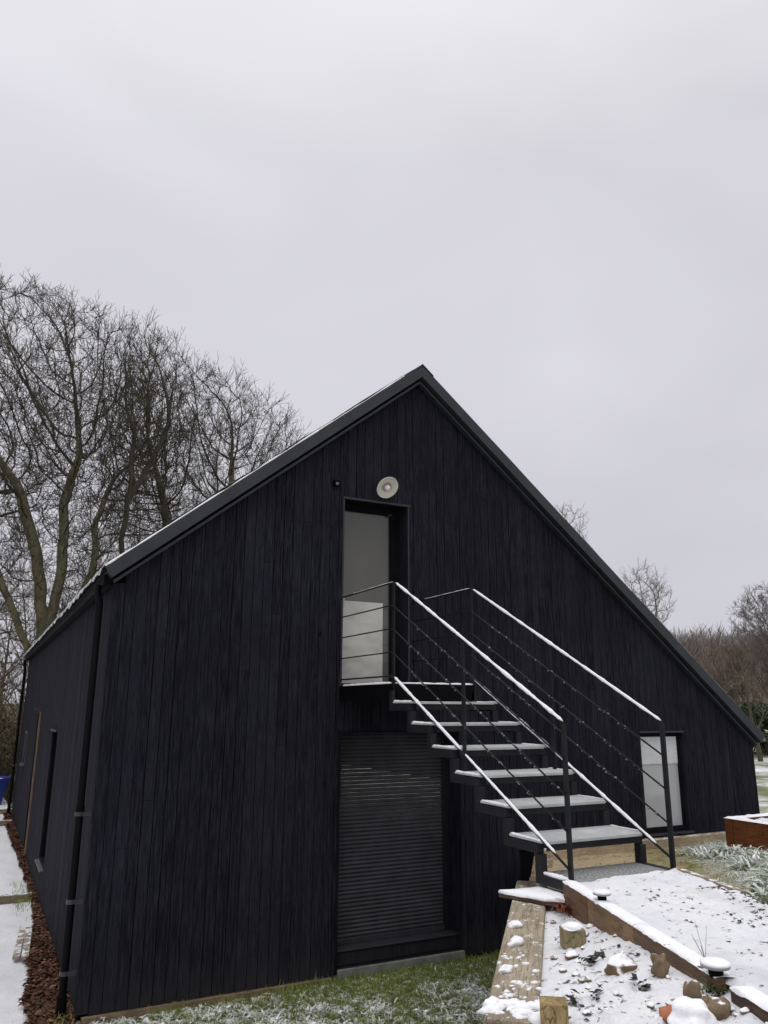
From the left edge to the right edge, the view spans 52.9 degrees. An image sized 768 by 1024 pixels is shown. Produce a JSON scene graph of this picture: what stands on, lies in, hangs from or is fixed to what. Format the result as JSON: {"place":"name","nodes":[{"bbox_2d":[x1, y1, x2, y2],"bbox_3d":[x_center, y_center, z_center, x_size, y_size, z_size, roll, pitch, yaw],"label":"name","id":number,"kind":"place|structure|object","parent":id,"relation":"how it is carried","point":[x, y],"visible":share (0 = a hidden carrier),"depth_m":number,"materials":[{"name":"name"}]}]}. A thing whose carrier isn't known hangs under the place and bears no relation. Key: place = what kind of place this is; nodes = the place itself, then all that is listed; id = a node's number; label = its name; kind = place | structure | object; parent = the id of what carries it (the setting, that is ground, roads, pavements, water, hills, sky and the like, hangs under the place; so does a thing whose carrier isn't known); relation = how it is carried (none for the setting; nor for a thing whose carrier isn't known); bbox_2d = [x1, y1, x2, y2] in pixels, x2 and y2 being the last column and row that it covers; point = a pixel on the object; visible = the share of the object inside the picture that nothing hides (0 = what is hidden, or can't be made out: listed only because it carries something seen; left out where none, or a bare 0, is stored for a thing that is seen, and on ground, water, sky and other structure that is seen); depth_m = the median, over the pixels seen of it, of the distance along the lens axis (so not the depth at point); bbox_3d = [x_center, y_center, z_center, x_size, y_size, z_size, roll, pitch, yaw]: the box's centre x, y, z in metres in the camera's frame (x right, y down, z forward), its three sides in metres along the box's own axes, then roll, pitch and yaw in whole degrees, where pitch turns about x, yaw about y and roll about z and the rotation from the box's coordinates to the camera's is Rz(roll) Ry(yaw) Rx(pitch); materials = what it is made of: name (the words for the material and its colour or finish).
{"place":"outdoors","nodes":[
{"label":"outdoors","id":0,"kind":"place"},
{"bbox_2d":[0,797,70,1023],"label":"side path","id":1,"kind":"structure","parent":0,"point":[13,973],"depth_m":9.18,"materials":[{"name":"white snow"}]},
{"bbox_2d":[0,776,10,804],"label":"plastic tub","id":2,"kind":"object","parent":1,"relation":"on","point":[4,781],"visible":0.96,"depth_m":21.08,"materials":[{"name":"blue plastic"}]},
{"bbox_2d":[0,809,11,813],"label":"path step","id":3,"kind":"object","parent":1,"relation":"on","point":[3,811],"depth_m":19.36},
{"bbox_2d":[0,820,12,825],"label":"path step","id":4,"kind":"object","parent":1,"relation":"on","point":[3,822],"visible":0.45,"depth_m":17.45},
{"bbox_2d":[0,892,31,904],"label":"path step","id":5,"kind":"object","parent":1,"relation":"on","point":[6,899],"visible":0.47,"depth_m":10.58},
{"bbox_2d":[12,930,24,959],"bbox_3d":[-4.054,4.798,8.572,0.070,0.045,1.005,6,-15,-21],"label":"plank","id":6,"kind":"object","parent":1,"relation":"on","point":[18,945],"visible":0.93,"depth_m":8.47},
{"bbox_2d":[2,812,77,1023],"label":"leaf mulch","id":7,"kind":"object","parent":1,"relation":"on","point":[42,958],"visible":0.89,"depth_m":7.77,"materials":[{"name":"brown plant"}]},
{"bbox_2d":[21,927,31,959],"bbox_3d":[-3.990,4.808,8.621,0.070,0.040,1.174,6,-15,-21],"label":"plank","id":8,"kind":"object","parent":7,"relation":"on","point":[26,945],"visible":1,"depth_m":8.53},
{"bbox_2d":[9,879,73,1023],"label":"green grass","id":9,"kind":"structure","parent":7,"relation":"on","point":[20,902],"depth_m":10.15,"materials":[{"name":"plant"}]},
{"bbox_2d":[73,950,499,1023],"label":"lawn","id":10,"kind":"structure","parent":0,"point":[138,1019],"depth_m":7.05,"materials":[{"name":"green plant"}]},
{"bbox_2d":[129,979,488,1023],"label":"snow crumbs","id":11,"kind":"object","parent":10,"relation":"on","point":[351,1009],"visible":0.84,"depth_m":6.86,"materials":[{"name":"white snow"}]},
{"bbox_2d":[483,856,552,1023],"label":"retaining wall","id":12,"kind":"structure","parent":10,"relation":"on","point":[530,917],"depth_m":3.86,"materials":[{"name":"brown wood"}]},
{"bbox_2d":[498,964,512,973],"bbox_3d":[0.568,2.148,3.614,0.082,0.057,0.057,7,-16,-26],"label":"snow clump","id":13,"kind":"object","parent":12,"relation":"on","point":[504,968],"visible":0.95,"depth_m":3.60,"materials":[{"name":"white snow"}]},
{"bbox_2d":[477,953,541,1023],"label":"scattered snow","id":14,"kind":"structure","parent":12,"relation":"on","point":[517,1008],"depth_m":3.18,"materials":[{"name":"white snow"}]},
{"bbox_2d":[508,920,522,927],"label":"snow clump","id":15,"kind":"object","parent":12,"relation":"on","point":[515,924],"visible":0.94,"depth_m":4.34,"materials":[{"name":"white snow"}]},
{"bbox_2d":[507,935,524,946],"bbox_3d":[0.692,2.254,4.038,0.102,0.062,0.083,7,-16,-26],"label":"snow clump","id":16,"kind":"object","parent":12,"relation":"on","point":[515,940],"visible":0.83,"depth_m":4.02,"materials":[{"name":"white snow"}]},
{"bbox_2d":[498,886,564,905],"bbox_3d":[1.027,2.477,4.997,0.304,0.056,0.482,15,-21,-46],"label":"loose board","id":17,"kind":"object","parent":12,"relation":"on","point":[540,895],"visible":0.78,"depth_m":4.93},
{"bbox_2d":[0,0,767,702],"label":"sky","id":18,"kind":"structure","parent":0,"point":[556,211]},
{"bbox_2d":[2,662,767,1019],"bbox_3d":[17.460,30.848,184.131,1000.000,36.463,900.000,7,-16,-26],"label":"ground","id":19,"kind":"structure","parent":0,"point":[762,780],"depth_m":19.48,"materials":[{"name":"white snow"}]},
{"bbox_2d":[0,644,27,802],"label":"ivy","id":20,"kind":"object","parent":19,"relation":"on","point":[9,751],"visible":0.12,"depth_m":23.47,"materials":[{"name":"green plant"}]},
{"bbox_2d":[0,549,29,614],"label":"woodland tree","id":21,"kind":"object","parent":19,"relation":"on","point":[11,578],"visible":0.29,"depth_m":34.60,"materials":[{"name":"brown plant"}]},
{"bbox_2d":[0,550,35,720],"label":"woodland tree","id":22,"kind":"object","parent":19,"relation":"on","point":[7,648],"visible":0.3,"depth_m":48.26,"materials":[{"name":"brown plant"}]},
{"bbox_2d":[0,453,50,691],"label":"woodland tree","id":23,"kind":"object","parent":19,"relation":"on","point":[12,666],"visible":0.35,"depth_m":30.09,"materials":[{"name":"brown plant"}]},
{"bbox_2d":[0,514,55,734],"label":"woodland tree","id":24,"kind":"object","parent":19,"relation":"on","point":[25,630],"visible":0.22,"depth_m":41.93,"materials":[{"name":"brown plant"}]},
{"bbox_2d":[16,507,127,671],"bbox_3d":[-14.503,5.411,38.255,5.865,13.675,5.131,1,-14,-1],"label":"woodland tree","id":25,"kind":"object","parent":19,"relation":"on","point":[83,567],"visible":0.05,"depth_m":38.66,"materials":[{"name":"brown plant"}]},
{"bbox_2d":[18,434,152,637],"bbox_3d":[-13.416,3.814,32.755,7.457,14.068,5.606,-8,-17,31],"label":"woodland tree","id":26,"kind":"object","parent":19,"relation":"on","point":[48,590],"visible":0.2,"depth_m":32.80,"materials":[{"name":"brown plant"}]},
{"bbox_2d":[48,501,132,615],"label":"woodland tree","id":27,"kind":"object","parent":19,"relation":"on","point":[99,557],"visible":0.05,"depth_m":44.74,"materials":[{"name":"brown plant"}]},
{"bbox_2d":[0,264,206,674],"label":"oak tree","id":28,"kind":"object","parent":19,"relation":"on","point":[46,617],"visible":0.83,"depth_m":23.45,"materials":[{"name":"brown plant"}]},
{"bbox_2d":[86,458,154,570],"bbox_3d":[-11.312,3.994,37.111,5.919,15.893,6.281,-12,-18,39],"label":"woodland tree","id":29,"kind":"object","parent":19,"relation":"on","point":[130,522],"visible":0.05,"depth_m":37.40,"materials":[{"name":"brown plant"}]},
{"bbox_2d":[88,305,210,554],"bbox_3d":[-7.809,0.794,24.445,3.953,15.983,3.506,7,-16,-26],"label":"slim tree","id":30,"kind":"object","parent":19,"relation":"on","point":[128,500],"visible":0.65,"depth_m":25.23,"materials":[{"name":"brown plant"}]},
{"bbox_2d":[0,642,341,802],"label":"undergrowth","id":31,"kind":"object","parent":19,"relation":"on","point":[5,740],"visible":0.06,"depth_m":24.36,"materials":[{"name":"brown plant"}]},
{"bbox_2d":[85,322,311,543],"bbox_3d":[-6.622,1.192,27.312,8.655,16.663,6.648,7,-16,-26],"label":"oak tree","id":32,"kind":"object","parent":19,"relation":"on","point":[231,457],"visible":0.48,"depth_m":27.45,"materials":[{"name":"brown plant"}]},
{"bbox_2d":[555,500,589,539],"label":"oak tree","id":33,"kind":"object","parent":19,"relation":"on","point":[572,520],"visible":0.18,"depth_m":42.26,"materials":[{"name":"plant"}]},
{"bbox_2d":[619,559,676,624],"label":"oak tree","id":34,"kind":"object","parent":19,"relation":"on","point":[651,599],"visible":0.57,"depth_m":44.39,"materials":[{"name":"plant"}]},
{"bbox_2d":[670,623,766,655],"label":"hilltop wood","id":35,"kind":"object","parent":19,"relation":"on","point":[702,637],"visible":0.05,"depth_m":149.80,"materials":[{"name":"brown plant"}]},
{"bbox_2d":[677,623,767,709],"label":"hillside wood","id":36,"kind":"object","parent":19,"relation":"on","point":[716,665],"visible":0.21,"depth_m":70.92,"materials":[{"name":"brown plant"}]},
{"bbox_2d":[722,623,767,761],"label":"sapling","id":37,"kind":"object","parent":19,"relation":"on","point":[758,748],"visible":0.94,"depth_m":22.00,"materials":[{"name":"brown plant"}]},
{"bbox_2d":[725,581,767,665],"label":"oak tree","id":38,"kind":"object","parent":19,"relation":"on","point":[752,619],"visible":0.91,"depth_m":61.84,"materials":[{"name":"plant"}]},
{"bbox_2d":[736,700,765,727],"bbox_3d":[20.180,9.931,37.393,6.517,1.976,4.235,7,-16,-26],"label":"evergreen shrub","id":39,"kind":"object","parent":19,"relation":"on","point":[738,704],"visible":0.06,"depth_m":38.12,"materials":[{"name":"green plant"}]},
{"bbox_2d":[735,606,767,695],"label":"sapling","id":40,"kind":"object","parent":19,"relation":"on","point":[766,671],"visible":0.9,"depth_m":48.96,"materials":[{"name":"brown plant"}]},
{"bbox_2d":[740,700,767,754],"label":"evergreen shrub","id":41,"kind":"object","parent":19,"relation":"on","point":[764,744],"visible":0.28,"depth_m":23.45,"materials":[{"name":"green plant"}]},
{"bbox_2d":[6,364,765,1023],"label":"barn","id":42,"kind":"structure","parent":0,"point":[202,746],"depth_m":8.52,"materials":[{"name":"wood"}]},
{"bbox_2d":[20,731,27,766],"bbox_3d":[-8.014,5.261,17.167,0.060,0.730,0.650,7,-16,-26],"label":"window","id":43,"kind":"structure","parent":42,"relation":"in","point":[21,763],"depth_m":17.01,"materials":[{"name":"grey glass"}]},
{"bbox_2d":[24,708,40,854],"bbox_3d":[-6.467,4.905,14.250,0.250,2.499,0.950,7,-16,-26],"label":"door","id":44,"kind":"structure","parent":42,"relation":"in","point":[37,709],"depth_m":13.82,"materials":[{"name":"brown wood"}]},
{"bbox_2d":[35,729,57,872],"bbox_3d":[-4.744,4.089,11.108,0.270,1.850,0.960,7,-16,-26],"label":"window","id":45,"kind":"structure","parent":42,"relation":"in","point":[40,869],"depth_m":10.89,"materials":[{"name":"black glass"}]},
{"bbox_2d":[333,480,340,486],"bbox_3d":[-0.536,-0.330,8.830,0.080,0.067,0.077,7,-16,-26],"label":"security camera","id":46,"kind":"object","parent":42,"relation":"attached to","point":[336,483],"visible":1,"depth_m":8.81,"materials":[{"name":"black plastic"}]},
{"bbox_2d":[342,504,398,685],"bbox_3d":[-0.192,0.964,8.992,0.820,2.110,0.150,7,-16,-26],"label":"door","id":47,"kind":"structure","parent":42,"relation":"in","point":[371,535],"depth_m":9.04,"materials":[{"name":"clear glass"}]},
{"bbox_2d":[377,477,397,497],"bbox_3d":[0.027,-0.287,9.025,0.273,0.239,0.240,7,-16,-26],"label":"wall lamp","id":48,"kind":"object","parent":42,"relation":"attached to","point":[387,487],"visible":1,"depth_m":9.02,"materials":[{"name":"beige ceramic"}]},
{"bbox_2d":[339,582,675,890],"bbox_3d":[0.768,1.721,6.927,0.956,2.331,3.658,7,-16,-26],"label":"outdoor stair","id":49,"kind":"object","parent":42,"relation":"attached to","point":[423,696],"visible":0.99,"depth_m":6.06,"materials":[{"name":"black metal"}]},
{"bbox_2d":[639,731,693,836],"bbox_3d":[3.681,3.553,10.164,0.821,1.289,0.140,7,-16,-26],"label":"window","id":50,"kind":"structure","parent":42,"relation":"in","point":[654,794],"depth_m":10.20,"materials":[{"name":"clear glass"}]},
{"bbox_2d":[540,906,764,1023],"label":"planting bed","id":51,"kind":"object","parent":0,"point":[629,1006],"visible":0.6,"depth_m":3.36,"materials":[{"name":"white snow"}]},
{"bbox_2d":[539,996,568,1023],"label":"wooden block","id":52,"kind":"object","parent":51,"relation":"on","point":[553,1009],"depth_m":2.97,"materials":[{"name":"beige wood"}]},
{"bbox_2d":[543,898,572,917],"bbox_3d":[1.139,2.418,4.737,0.365,0.077,0.278,4,-15,-13],"label":"dead plant","id":53,"kind":"object","parent":51,"relation":"on","point":[564,909],"visible":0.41,"depth_m":4.73,"materials":[{"name":"brown plant"}]},
{"bbox_2d":[559,922,585,949],"bbox_3d":[0.998,2.245,4.055,0.126,0.161,0.116,1,-14,-3],"label":"wooden block","id":54,"kind":"object","parent":51,"relation":"on","point":[573,935],"depth_m":4.02,"materials":[{"name":"beige wood"}]},
{"bbox_2d":[592,889,610,900],"bbox_3d":[1.232,2.223,4.349,0.104,0.172,0.104,7,-16,-26],"label":"garden light","id":55,"kind":"object","parent":51,"relation":"on","point":[601,894],"visible":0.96,"depth_m":4.34,"materials":[{"name":"black plastic"}]},
{"bbox_2d":[604,953,637,975],"bbox_3d":[1.091,2.080,3.522,0.169,0.119,0.113,7,-16,-26],"label":"stone","id":56,"kind":"object","parent":51,"relation":"on","point":[618,964],"visible":0.71,"depth_m":3.50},
{"bbox_2d":[550,920,767,1023],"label":"pebbles","id":57,"kind":"object","parent":51,"relation":"on","point":[570,954],"visible":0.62,"depth_m":3.46,"materials":[{"name":"stone"}]},
{"bbox_2d":[650,953,669,978],"bbox_3d":[1.211,1.995,3.391,0.073,0.102,0.085,-13,-19,42],"label":"stone","id":58,"kind":"object","parent":51,"relation":"on","point":[660,967],"visible":1,"depth_m":3.37,"materials":[{"name":"brown stone"}]},
{"bbox_2d":[555,885,767,1023],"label":"leaf litter","id":59,"kind":"object","parent":51,"relation":"on","point":[595,956],"visible":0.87,"depth_m":3.69,"materials":[{"name":"brown plant"}]},
{"bbox_2d":[659,996,716,1023],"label":"plant pot","id":60,"kind":"object","parent":51,"relation":"on","point":[683,1010],"visible":0.98,"depth_m":2.86,"materials":[{"name":"ceramic"}]},
{"bbox_2d":[683,980,730,1020],"bbox_3d":[1.232,1.869,2.948,0.170,0.125,0.116,-6,-15,22],"label":"stone","id":61,"kind":"object","parent":51,"relation":"on","point":[719,1008],"visible":0.56,"depth_m":2.93,"materials":[{"name":"beige stone"}]},
{"bbox_2d":[699,978,729,996],"bbox_3d":[1.345,1.924,3.131,0.158,0.057,0.147,7,-16,-26],"label":"weed","id":62,"kind":"object","parent":51,"relation":"on","point":[710,988],"visible":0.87,"depth_m":3.12,"materials":[{"name":"green plant"}]},
{"bbox_2d":[699,957,730,978],"bbox_3d":[1.358,1.934,3.145,0.120,0.200,0.120,-1,-14,6],"label":"garden light","id":63,"kind":"object","parent":51,"relation":"on","point":[716,966],"visible":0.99,"depth_m":3.13,"materials":[{"name":"black plastic"}]},
{"bbox_2d":[547,842,766,899],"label":"ground","id":64,"kind":"structure","parent":0,"point":[582,862],"depth_m":8.07,"materials":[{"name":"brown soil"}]},
{"bbox_2d":[675,845,724,856],"bbox_3d":[3.505,3.778,8.578,0.684,0.091,0.695,0,-14,-1],"label":"frosted plant","id":65,"kind":"object","parent":64,"relation":"on","point":[698,849],"visible":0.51,"depth_m":8.66,"materials":[{"name":"green plant"}]},
{"bbox_2d":[687,847,742,860],"bbox_3d":[3.506,3.561,7.998,0.692,0.078,0.662,5,-15,-19],"label":"frosted plant","id":66,"kind":"object","parent":64,"relation":"on","point":[716,854],"visible":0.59,"depth_m":8.02,"materials":[{"name":"green plant"}]},
{"bbox_2d":[694,839,766,895],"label":"frosted grass","id":67,"kind":"structure","parent":64,"relation":"on","point":[755,864],"depth_m":7.32,"materials":[{"name":"green plant"}]},
{"bbox_2d":[711,840,764,853],"bbox_3d":[3.881,3.717,8.532,0.634,0.096,0.696,-12,-19,39],"label":"frosted plant","id":68,"kind":"object","parent":64,"relation":"on","point":[728,849],"visible":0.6,"depth_m":8.58,"materials":[{"name":"green plant"}]},
{"bbox_2d":[718,853,766,863],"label":"frosted plant","id":69,"kind":"object","parent":64,"relation":"on","point":[746,856],"visible":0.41,"depth_m":7.52,"materials":[{"name":"green plant"}]},
{"bbox_2d":[724,813,767,850],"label":"raised bed","id":70,"kind":"object","parent":64,"relation":"on","point":[747,830],"visible":0.86,"depth_m":8.87,"materials":[{"name":"brown wood"}]},
{"bbox_2d":[724,856,767,870],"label":"frosted plant","id":71,"kind":"object","parent":64,"relation":"on","point":[738,864],"visible":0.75,"depth_m":7.01,"materials":[{"name":"green plant"}]},
{"bbox_2d":[729,847,767,856],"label":"frosted plant","id":72,"kind":"object","parent":64,"relation":"on","point":[755,852],"visible":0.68,"depth_m":8.08,"materials":[{"name":"green plant"}]},
{"bbox_2d":[737,880,767,899],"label":"frosted plant","id":73,"kind":"object","parent":64,"relation":"on","point":[754,891],"visible":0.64,"depth_m":5.32,"materials":[{"name":"green plant"}]},
{"bbox_2d":[743,870,767,885],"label":"frosted plant","id":74,"kind":"object","parent":64,"relation":"on","point":[763,874],"visible":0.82,"depth_m":5.89,"materials":[{"name":"green plant"}]},
{"bbox_2d":[744,877,767,888],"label":"frosted plant","id":75,"kind":"object","parent":64,"relation":"on","point":[761,881],"visible":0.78,"depth_m":5.54,"materials":[{"name":"green plant"}]},
{"bbox_2d":[746,883,767,902],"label":"frosted plant","id":76,"kind":"object","parent":64,"relation":"on","point":[760,890],"visible":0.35,"depth_m":5.11,"materials":[{"name":"green plant"}]},
{"bbox_2d":[747,865,767,877],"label":"frosted plant","id":77,"kind":"object","parent":64,"relation":"on","point":[765,867],"visible":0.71,"depth_m":6.32,"materials":[{"name":"green plant"}]},
{"bbox_2d":[749,852,767,865],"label":"frosted plant","id":78,"kind":"object","parent":64,"relation":"on","point":[765,858],"visible":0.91,"depth_m":7.10,"materials":[{"name":"green plant"}]},
{"bbox_2d":[579,868,767,995],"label":"garden path","id":79,"kind":"structure","parent":0,"point":[677,887],"depth_m":4.09,"materials":[{"name":"white snow"}]},
{"bbox_2d":[563,880,592,923],"bbox_3d":[1.193,2.402,4.632,0.098,0.287,0.400,2,-14,-7],"label":"edging board","id":80,"kind":"object","parent":79,"relation":"on","point":[576,893],"visible":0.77,"depth_m":4.62,"materials":[{"name":"brown wood"}]},
{"bbox_2d":[587,895,648,943],"bbox_3d":[1.255,2.279,4.139,0.098,0.285,0.615,2,-14,-7],"label":"edging board","id":81,"kind":"object","parent":79,"relation":"on","point":[609,917],"visible":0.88,"depth_m":4.14,"materials":[{"name":"brown wood"}]},
{"bbox_2d":[633,924,736,992],"bbox_3d":[1.339,2.096,3.468,0.098,0.269,0.775,2,-14,-7],"label":"edging board","id":82,"kind":"object","parent":79,"relation":"on","point":[681,958],"visible":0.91,"depth_m":3.47,"materials":[{"name":"brown wood"}]},
{"bbox_2d":[691,923,705,956],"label":"dry stalks","id":83,"kind":"object","parent":79,"relation":"on","point":[701,945],"visible":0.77,"depth_m":3.40,"materials":[{"name":"brown plant"}]},
{"bbox_2d":[677,868,746,893],"bbox_3d":[2.084,2.484,4.914,0.043,0.275,0.711,3,-15,-11],"label":"edging board","id":84,"kind":"object","parent":79,"relation":"on","point":[724,885],"visible":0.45,"depth_m":4.87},
{"bbox_2d":[729,986,767,1022],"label":"edging board","id":85,"kind":"object","parent":79,"relation":"on","point":[754,1000],"visible":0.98,"depth_m":2.91,"materials":[{"name":"brown wood"}]}
]}

